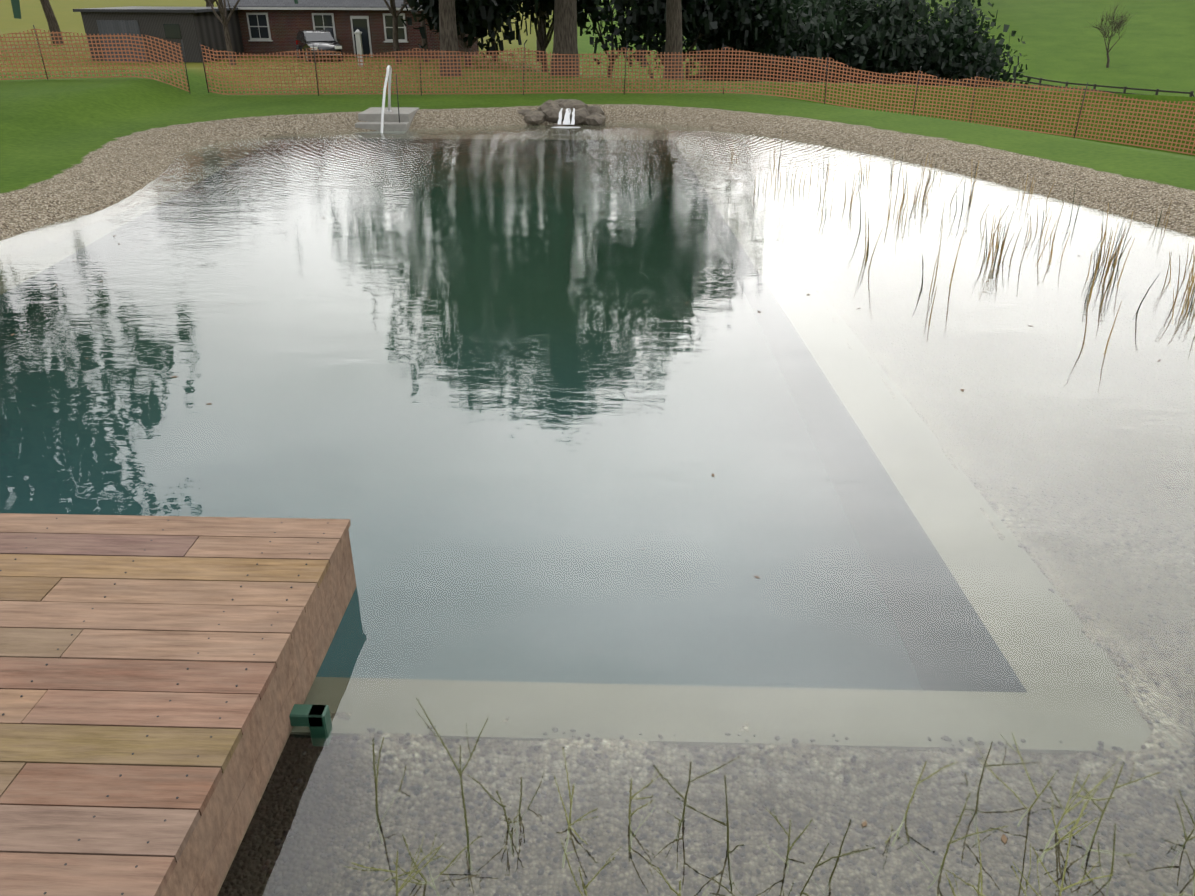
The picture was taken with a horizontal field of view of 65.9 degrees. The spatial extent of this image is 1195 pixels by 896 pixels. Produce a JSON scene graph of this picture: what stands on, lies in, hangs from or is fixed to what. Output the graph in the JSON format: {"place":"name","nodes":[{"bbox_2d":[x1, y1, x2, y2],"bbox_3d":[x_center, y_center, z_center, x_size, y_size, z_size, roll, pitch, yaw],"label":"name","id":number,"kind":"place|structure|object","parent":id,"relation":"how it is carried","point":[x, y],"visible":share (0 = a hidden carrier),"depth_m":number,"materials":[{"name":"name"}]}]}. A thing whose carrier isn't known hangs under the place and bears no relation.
{"place":"outdoors","nodes":[
{"label":"outdoors","id":0,"kind":"place"},
{"bbox_2d":[0,0,1194,240],"bbox_3d":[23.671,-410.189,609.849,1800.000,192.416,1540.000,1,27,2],"label":"ground","id":1,"kind":"structure","parent":0,"point":[76,144],"depth_m":24.31,"materials":[{"name":"green plant"}]},
{"bbox_2d":[11,0,20,18],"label":"cedar trunk","id":2,"kind":"object","parent":1,"relation":"on","point":[16,9],"visible":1,"depth_m":21.51,"materials":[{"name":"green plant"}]},
{"bbox_2d":[40,0,62,43],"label":"bare tree trunk","id":3,"kind":"object","parent":1,"relation":"on","point":[53,25],"visible":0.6,"depth_m":60.78,"materials":[{"name":"brown plant"}]},
{"bbox_2d":[73,6,244,62],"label":"timber shed","id":4,"kind":"structure","parent":1,"relation":"on","point":[191,27],"depth_m":48.97,"materials":[{"name":"wood"}]},
{"bbox_2d":[0,513,355,895],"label":"wooden deck","id":5,"kind":"structure","parent":1,"relation":"on","point":[157,674],"depth_m":4.41,"materials":[{"name":"brown wood"}]},
{"bbox_2d":[205,0,214,6],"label":"evergreen tree trunk","id":6,"kind":"object","parent":1,"relation":"on","point":[208,4],"visible":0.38,"depth_m":65.64,"materials":[{"name":"green plant"}]},
{"bbox_2d":[208,0,239,64],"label":"bare tree trunk","id":7,"kind":"object","parent":1,"relation":"on","point":[224,20],"visible":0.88,"depth_m":46.02,"materials":[{"name":"brown plant"}]},
{"bbox_2d":[296,30,342,61],"bbox_3d":[-15.012,-21.641,49.572,2.020,1.465,4.285,-13,30,-23],"label":"black hatchback car","id":8,"kind":"object","parent":1,"relation":"on","point":[323,40],"visible":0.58,"depth_m":48.80,"materials":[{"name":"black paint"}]},
{"bbox_2d":[222,0,478,57],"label":"brick house","id":9,"kind":"structure","parent":1,"relation":"on","point":[267,27],"depth_m":51.63,"materials":[{"name":"brick"}]},
{"bbox_2d":[354,29,363,64],"bbox_3d":[-10.881,-18.241,42.181,0.300,1.680,0.300,1,27,2],"label":"white gate post","id":10,"kind":"object","parent":1,"relation":"on","point":[357,32],"visible":0.79,"depth_m":42.01,"materials":[{"name":"grey paint"}]},
{"bbox_2d":[294,0,462,75],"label":"tree trunk","id":11,"kind":"object","parent":1,"relation":"on","point":[448,29],"visible":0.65,"depth_m":32.82,"materials":[{"name":"brown plant"}]},
{"bbox_2d":[355,107,418,130],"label":"steps","id":12,"kind":"structure","parent":1,"relation":"on","point":[372,115],"depth_m":23.37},
{"bbox_2d":[380,65,399,132],"bbox_3d":[-5.197,-8.466,23.107,0.482,2.031,1.393,1,27,2],"label":"handrail","id":13,"kind":"object","parent":12,"relation":"attached to","point":[389,71],"visible":0.83,"depth_m":22.91,"materials":[{"name":"silver metal"}]},
{"bbox_2d":[384,0,407,63],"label":"bare tree trunk","id":14,"kind":"object","parent":1,"relation":"on","point":[392,10],"visible":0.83,"depth_m":45.58,"materials":[{"name":"brown plant"}]},
{"bbox_2d":[405,0,429,61],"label":"bare tree trunk","id":15,"kind":"object","parent":1,"relation":"on","point":[424,41],"visible":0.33,"depth_m":47.75,"materials":[{"name":"brown plant"}]},
{"bbox_2d":[401,0,537,66],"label":"tree","id":16,"kind":"object","parent":1,"relation":"on","point":[477,19],"visible":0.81,"depth_m":42.38,"materials":[{"name":"green plant"}]},
{"bbox_2d":[491,13,514,60],"bbox_3d":[-6.133,-27.400,52.373,10.451,10.760,10.720,1,27,2],"label":"tree","id":17,"kind":"object","parent":1,"relation":"on","point":[493,42],"visible":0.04,"depth_m":55.12,"materials":[{"name":"plant"}]},
{"bbox_2d":[533,6,546,62],"bbox_3d":[-3.799,-33.220,61.432,8.106,14.720,11.250,14,30,25],"label":"bare tree trunk","id":18,"kind":"object","parent":1,"relation":"on","point":[538,47],"visible":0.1,"depth_m":64.27,"materials":[{"name":"brown plant"}]},
{"bbox_2d":[518,99,605,127],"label":"waterfall rocks","id":19,"kind":"object","parent":1,"relation":"on","point":[562,113],"visible":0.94,"depth_m":24.10,"materials":[{"name":"stone"}]},
{"bbox_2d":[551,0,578,76],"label":"tree trunk","id":20,"kind":"object","parent":1,"relation":"on","point":[565,28],"visible":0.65,"depth_m":34.50,"materials":[{"name":"brown plant"}]},
{"bbox_2d":[514,0,622,71],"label":"tree","id":21,"kind":"object","parent":1,"relation":"on","point":[547,6],"visible":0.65,"depth_m":49.93,"materials":[{"name":"brown plant"}]},
{"bbox_2d":[0,122,1194,895],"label":"water surface","id":22,"kind":"object","parent":1,"relation":"in","point":[506,400],"visible":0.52,"depth_m":7.03,"materials":[{"name":"liquid"}]},
{"bbox_2d":[0,139,1160,842],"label":"floating leaves","id":23,"kind":"object","parent":22,"relation":"on","point":[1004,837],"visible":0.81,"depth_m":8.41,"materials":[{"name":"brown plant"}]},
{"bbox_2d":[0,25,1194,154],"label":"orange fence","id":24,"kind":"object","parent":1,"relation":"on","point":[596,78],"visible":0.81,"depth_m":26.83,"materials":[{"name":"brown plastic"}]},
{"bbox_2d":[548,0,682,77],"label":"evergreen tree","id":25,"kind":"object","parent":1,"relation":"on","point":[581,23],"visible":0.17,"depth_m":52.08,"materials":[{"name":"green plant"}]},
{"bbox_2d":[663,0,683,79],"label":"tree trunk","id":26,"kind":"object","parent":1,"relation":"on","point":[673,45],"visible":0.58,"depth_m":36.61,"materials":[{"name":"brown plant"}]},
{"bbox_2d":[577,0,786,77],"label":"bush","id":27,"kind":"object","parent":1,"relation":"on","point":[646,19],"visible":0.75,"depth_m":44.63,"materials":[{"name":"green plant"}]},
{"bbox_2d":[659,0,834,80],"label":"bush","id":28,"kind":"object","parent":1,"relation":"on","point":[687,43],"depth_m":56.40,"materials":[{"name":"green plant"}]},
{"bbox_2d":[682,0,830,81],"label":"tree","id":29,"kind":"object","parent":1,"relation":"on","point":[773,34],"visible":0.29,"depth_m":46.62,"materials":[{"name":"green plant"}]},
{"bbox_2d":[344,698,1194,895],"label":"aquatic plants","id":30,"kind":"object","parent":1,"relation":"on","point":[1066,811],"visible":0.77,"depth_m":3.98,"materials":[{"name":"green plant"}]},
{"bbox_2d":[737,0,909,83],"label":"tree","id":31,"kind":"object","parent":1,"relation":"on","point":[822,52],"visible":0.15,"depth_m":51.21,"materials":[{"name":"green plant"}]},
{"bbox_2d":[795,0,893,28],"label":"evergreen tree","id":32,"kind":"object","parent":1,"relation":"on","point":[798,1],"depth_m":57.98,"materials":[{"name":"green plant"}]},
{"bbox_2d":[801,0,947,84],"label":"bush","id":33,"kind":"object","parent":1,"relation":"on","point":[898,20],"visible":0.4,"depth_m":52.53,"materials":[{"name":"green plant"}]},
{"bbox_2d":[833,0,950,41],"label":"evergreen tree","id":34,"kind":"object","parent":1,"relation":"on","point":[931,14],"visible":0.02,"depth_m":58.97,"materials":[{"name":"green plant"}]},
{"bbox_2d":[876,0,1028,81],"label":"bush","id":35,"kind":"object","parent":1,"relation":"on","point":[971,11],"visible":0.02,"depth_m":60.57,"materials":[{"name":"green plant"}]},
{"bbox_2d":[892,0,1019,86],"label":"bush","id":36,"kind":"object","parent":1,"relation":"on","point":[944,55],"visible":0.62,"depth_m":53.49,"materials":[{"name":"green plant"}]},
{"bbox_2d":[731,131,1194,345],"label":"reed clumps","id":37,"kind":"object","parent":1,"relation":"on","point":[1097,261],"visible":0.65,"depth_m":12.51,"materials":[{"name":"green plant"}]},
{"bbox_2d":[947,16,1030,87],"bbox_3d":[23.171,-22.614,57.816,8.616,8.045,9.177,1,27,2],"label":"bush","id":38,"kind":"object","parent":1,"relation":"on","point":[999,65],"depth_m":56.62,"materials":[{"name":"green plant"}]},
{"bbox_2d":[991,72,1194,96],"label":"post and rail fence","id":39,"kind":"object","parent":1,"relation":"on","point":[1066,83],"visible":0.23,"depth_m":62.37,"materials":[{"name":"grey"}]},
{"bbox_2d":[1084,2,1133,67],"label":"bare tree trunk","id":40,"kind":"object","parent":1,"relation":"on","point":[1118,24],"visible":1,"depth_m":71.12,"materials":[{"name":"brown plant"}]}
]}

